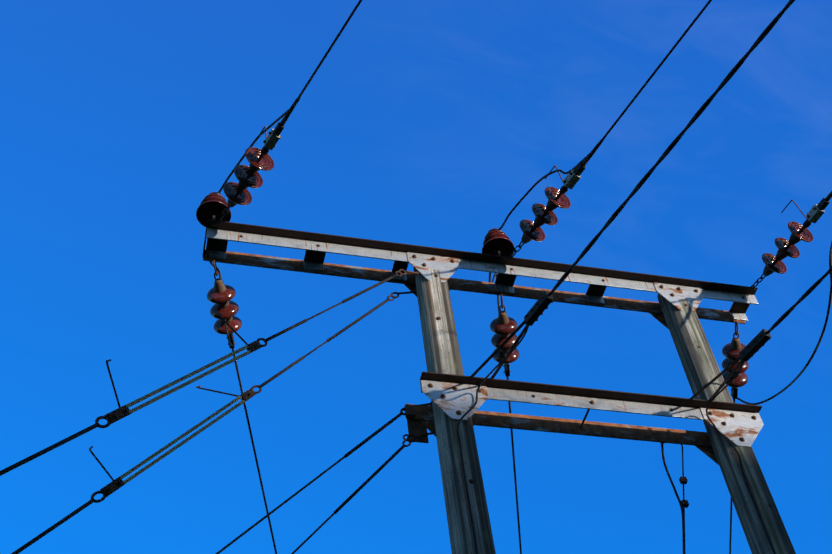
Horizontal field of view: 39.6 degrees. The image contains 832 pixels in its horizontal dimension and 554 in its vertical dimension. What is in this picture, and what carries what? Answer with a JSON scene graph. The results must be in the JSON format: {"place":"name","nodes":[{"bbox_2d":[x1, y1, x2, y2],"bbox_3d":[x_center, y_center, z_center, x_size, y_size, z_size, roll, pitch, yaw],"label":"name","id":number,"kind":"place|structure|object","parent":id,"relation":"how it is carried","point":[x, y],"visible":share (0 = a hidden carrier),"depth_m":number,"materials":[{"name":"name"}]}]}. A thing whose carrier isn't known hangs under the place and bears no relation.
{"place":"outdoors","nodes":[
{"label":"outdoors","id":0,"kind":"place"},
{"bbox_2d":[0,0,831,553],"label":"sky","id":1,"kind":"structure","parent":0,"point":[425,122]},
{"label":"ground","id":2,"kind":"structure","parent":0,"visible":0},
{"bbox_2d":[0,269,405,475],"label":"stay","id":3,"kind":"object","parent":2,"relation":"on","point":[120,412],"visible":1,"depth_m":6.24,"materials":[{"name":"metal"}]},
{"bbox_2d":[11,292,398,553],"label":"stay","id":4,"kind":"object","parent":2,"relation":"on","point":[110,488],"visible":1,"depth_m":6.85,"materials":[{"name":"metal"}]},
{"bbox_2d":[232,348,276,553],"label":"conductor","id":5,"kind":"object","parent":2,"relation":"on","point":[252,441],"visible":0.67,"depth_m":9.42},
{"bbox_2d":[215,406,405,553],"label":"stay","id":6,"kind":"object","parent":2,"relation":"on","point":[367,439],"visible":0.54,"depth_m":6.83,"materials":[{"name":"metal"}]},
{"bbox_2d":[291,434,415,553],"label":"stay","id":7,"kind":"object","parent":2,"relation":"on","point":[354,493],"visible":1,"depth_m":7.16,"materials":[{"name":"metal"}]},
{"bbox_2d":[413,267,495,553],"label":"pole","id":8,"kind":"object","parent":2,"relation":"on","point":[441,345],"visible":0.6,"depth_m":7.31,"materials":[{"name":"grey wood"}]},
{"bbox_2d":[397,270,435,436],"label":"stay eye bolts","id":9,"kind":"object","parent":8,"relation":"attached to","point":[426,404],"visible":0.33,"depth_m":7.82,"materials":[{"name":"metal"}]},
{"bbox_2d":[202,219,758,328],"bbox_3d":[0.590,0.070,8.812,4.380,0.326,0.350,7,-52,-12],"label":"crossarm","id":10,"kind":"object","parent":8,"relation":"attached to","point":[422,260],"visible":1,"depth_m":8.81,"materials":[{"name":"metal"}]},
{"bbox_2d":[196,192,230,226],"bbox_3d":[-1.490,-0.486,8.526,0.256,0.363,0.256,7,-52,-12],"label":"pin insulator","id":11,"kind":"object","parent":10,"relation":"on","point":[213,205],"visible":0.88,"depth_m":8.49,"materials":[{"name":"brown ceramic"}]},
{"bbox_2d":[207,258,241,348],"bbox_3d":[-1.443,0.207,8.650,0.216,0.254,0.779,-7,-50,-1],"label":"string","id":12,"kind":"object","parent":10,"relation":"hanging from","point":[220,294],"visible":0.94,"depth_m":8.61,"materials":[{"name":"brown ceramic"}]},
{"bbox_2d":[209,94,301,346],"bbox_3d":[-1.264,-0.432,8.325,0.367,0.761,2.175,11,-53,-15],"label":"jumper","id":13,"kind":"object","parent":10,"relation":"attached to","point":[243,156],"visible":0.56,"depth_m":8.39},
{"bbox_2d":[218,98,296,224],"bbox_3d":[-1.127,-0.861,8.179,0.226,0.447,1.233,23,-57,-23],"label":"tension string","id":14,"kind":"object","parent":10,"relation":"attached to","point":[258,159],"visible":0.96,"depth_m":8.12,"materials":[{"name":"brown ceramic"}]},
{"bbox_2d":[297,0,361,98],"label":"conductor","id":15,"kind":"object","parent":14,"relation":"attached to","point":[331,46],"visible":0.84,"depth_m":7.52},
{"bbox_2d":[482,228,513,261],"bbox_3d":[0.631,-0.234,8.974,0.256,0.363,0.256,7,-52,-12],"label":"pin insulator","id":16,"kind":"object","parent":10,"relation":"on","point":[497,242],"visible":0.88,"depth_m":8.94,"materials":[{"name":"brown ceramic"}]},
{"bbox_2d":[490,292,518,375],"bbox_3d":[0.697,0.460,9.100,0.216,0.254,0.779,-7,-50,0],"label":"string","id":17,"kind":"object","parent":10,"relation":"hanging from","point":[503,326],"visible":0.94,"depth_m":9.05,"materials":[{"name":"brown ceramic"}]},
{"bbox_2d":[489,137,605,371],"bbox_3d":[0.849,-0.269,8.862,0.372,0.765,2.192,10,-52,-14],"label":"jumper","id":18,"kind":"object","parent":10,"relation":"attached to","point":[527,193],"visible":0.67,"depth_m":8.89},
{"bbox_2d":[509,140,600,260],"bbox_3d":[1.008,-0.617,8.621,0.226,0.447,1.240,21,-56,-22],"label":"tension string","id":19,"kind":"object","parent":10,"relation":"attached to","point":[543,214],"visible":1,"depth_m":8.55,"materials":[{"name":"brown ceramic"}]},
{"bbox_2d":[601,0,711,139],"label":"conductor","id":20,"kind":"object","parent":19,"relation":"attached to","point":[659,66],"visible":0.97,"depth_m":7.82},
{"bbox_2d":[722,319,748,398],"bbox_3d":[2.629,0.687,9.506,0.216,0.254,0.779,-8,-50,0],"label":"string","id":21,"kind":"object","parent":10,"relation":"attached to","point":[733,349],"visible":0.77,"depth_m":9.47,"materials":[{"name":"brown ceramic"}]},
{"bbox_2d":[751,191,831,290],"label":"tension string","id":22,"kind":"object","parent":10,"relation":"attached to","point":[786,247],"visible":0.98,"depth_m":8.97,"materials":[{"name":"brown ceramic"}]},
{"bbox_2d":[400,371,763,464],"bbox_3d":[1.165,1.015,7.829,2.538,0.346,0.390,7,-52,-12],"label":"crossarm","id":23,"kind":"object","parent":8,"relation":"attached to","point":[452,396],"visible":0.96,"depth_m":7.88,"materials":[{"name":"metal"}]},
{"bbox_2d":[661,443,688,553],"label":"hanging cable","id":24,"kind":"object","parent":23,"relation":"hanging from","point":[683,503],"visible":0.83,"depth_m":7.71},
{"bbox_2d":[457,0,794,553],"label":"heavy cable","id":25,"kind":"object","parent":8,"relation":"attached to","point":[538,308],"visible":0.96,"depth_m":6.90,"materials":[{"name":"black rubber"}]},
{"bbox_2d":[506,376,521,553],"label":"conductor","id":26,"kind":"object","parent":2,"relation":"on","point":[513,455],"visible":0.64,"depth_m":9.91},
{"bbox_2d":[657,293,795,553],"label":"pole","id":27,"kind":"object","parent":2,"relation":"on","point":[696,355],"visible":0.83,"depth_m":7.81,"materials":[{"name":"grey wood"}]},
{"bbox_2d":[690,266,831,553],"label":"heavy cable","id":28,"kind":"object","parent":27,"relation":"attached to","point":[761,338],"visible":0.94,"depth_m":7.64,"materials":[{"name":"black rubber"}]},
{"bbox_2d":[729,399,734,553],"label":"conductor","id":29,"kind":"object","parent":2,"relation":"on","point":[730,517],"visible":0.32,"depth_m":10.48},
{"bbox_2d":[736,242,831,404],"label":"jumper","id":30,"kind":"object","parent":29,"relation":"attached to","point":[816,347],"visible":0.96,"depth_m":8.09,"materials":[{"name":"black rubber"}]}
]}

